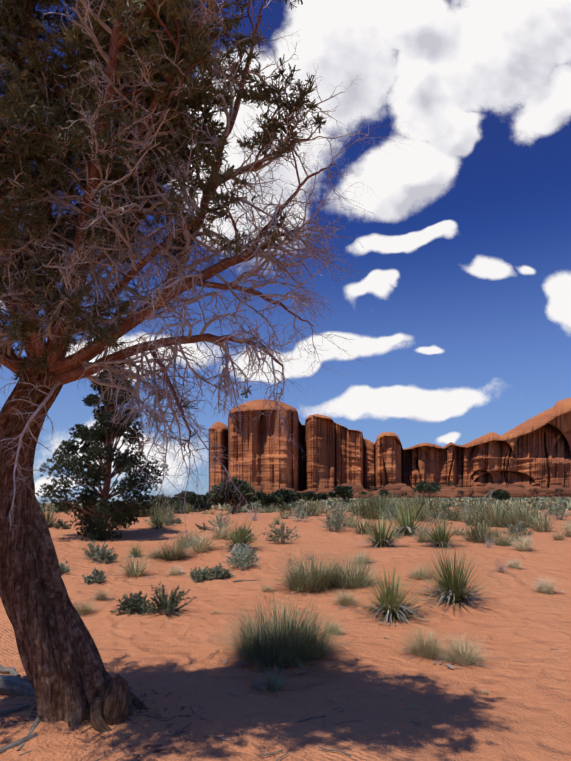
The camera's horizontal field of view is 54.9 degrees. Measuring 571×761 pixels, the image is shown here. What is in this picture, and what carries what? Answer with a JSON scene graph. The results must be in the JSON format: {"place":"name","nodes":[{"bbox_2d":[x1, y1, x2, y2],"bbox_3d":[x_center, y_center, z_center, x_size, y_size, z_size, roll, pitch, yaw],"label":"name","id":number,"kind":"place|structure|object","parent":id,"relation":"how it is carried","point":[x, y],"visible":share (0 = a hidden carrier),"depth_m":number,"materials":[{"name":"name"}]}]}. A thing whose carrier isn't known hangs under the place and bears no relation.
{"place":"outdoors","nodes":[
{"label":"outdoors","id":0,"kind":"place"},
{"bbox_2d":[0,496,570,760],"bbox_3d":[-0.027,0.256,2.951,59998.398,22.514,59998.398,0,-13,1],"label":"sand ground","id":1,"kind":"structure","parent":0,"point":[521,711],"depth_m":5.77,"materials":[{"name":"orange sand"}]},
{"bbox_2d":[0,664,39,753],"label":"dead log","id":2,"kind":"object","parent":1,"relation":"on","point":[14,683],"visible":0.67,"depth_m":4.66,"materials":[{"name":"grey wood"}]},
{"bbox_2d":[0,687,202,760],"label":"bark litter","id":3,"kind":"object","parent":1,"relation":"on","point":[128,746],"visible":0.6,"depth_m":3.85,"materials":[{"name":"brown wood"}]},
{"bbox_2d":[0,0,335,731],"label":"juniper","id":4,"kind":"object","parent":1,"relation":"on","point":[72,681],"depth_m":4.28,"materials":[{"name":"brown wood"}]},
{"bbox_2d":[0,0,326,532],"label":"juniper foliage sprays","id":5,"kind":"object","parent":4,"relation":"attached to","point":[195,102],"visible":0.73,"depth_m":3.89,"materials":[{"name":"green plant"}]},
{"bbox_2d":[0,0,413,565],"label":"bare twigs","id":6,"kind":"object","parent":4,"relation":"attached to","point":[96,277],"visible":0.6,"depth_m":4.09,"materials":[{"name":"brown wood"}]},
{"bbox_2d":[0,579,557,760],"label":"fallen twigs","id":7,"kind":"object","parent":1,"relation":"on","point":[138,755],"visible":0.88,"depth_m":3.88,"materials":[{"name":"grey wood"}]},
{"bbox_2d":[48,512,549,623],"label":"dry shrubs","id":8,"kind":"object","parent":1,"relation":"on","point":[450,592],"visible":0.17,"depth_m":8.25,"materials":[{"name":"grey plant"}]},
{"bbox_2d":[43,493,556,620],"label":"yucca plants","id":9,"kind":"object","parent":1,"relation":"on","point":[447,583],"visible":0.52,"depth_m":8.84,"materials":[{"name":"green plant"}]},
{"bbox_2d":[36,363,563,541],"bbox_3d":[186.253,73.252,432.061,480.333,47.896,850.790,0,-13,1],"label":"juniper","id":10,"kind":"object","parent":1,"relation":"on","point":[247,491],"depth_m":16.40,"materials":[{"name":"green plant"}]},
{"bbox_2d":[40,496,570,616],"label":"shrubs","id":11,"kind":"object","parent":1,"relation":"on","point":[144,608],"visible":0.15,"depth_m":12.59,"materials":[{"name":"green plant"}]},
{"bbox_2d":[46,496,570,708],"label":"dry grass tufts","id":12,"kind":"object","parent":1,"relation":"on","point":[422,650],"visible":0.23,"depth_m":9.86,"materials":[{"name":"beige plant"}]},
{"bbox_2d":[59,501,569,688],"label":"shrub stem","id":13,"kind":"object","parent":1,"relation":"on","point":[254,518],"visible":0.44,"depth_m":10.86,"materials":[{"name":"green plant"}]},
{"bbox_2d":[251,483,570,497],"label":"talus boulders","id":14,"kind":"object","parent":1,"relation":"on","point":[452,492],"visible":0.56,"depth_m":428.67,"materials":[{"name":"stone"}]},
{"bbox_2d":[483,487,494,497],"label":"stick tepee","id":15,"kind":"object","parent":1,"relation":"on","point":[488,495],"visible":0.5,"depth_m":140.08,"materials":[{"name":"grey wood"}]},
{"bbox_2d":[0,0,570,503],"label":"sky","id":16,"kind":"structure","parent":0,"point":[459,313],"materials":[{"name":"blue"}]},
{"bbox_2d":[38,490,569,691],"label":"grass clump","id":17,"kind":"object","parent":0,"point":[277,632],"visible":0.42,"depth_m":9.57,"materials":[{"name":"green plant"}]},
{"bbox_2d":[209,397,570,493],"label":"rock cliffs","id":18,"kind":"structure","parent":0,"point":[535,450],"depth_m":534.63,"materials":[{"name":"stone"}]}
]}

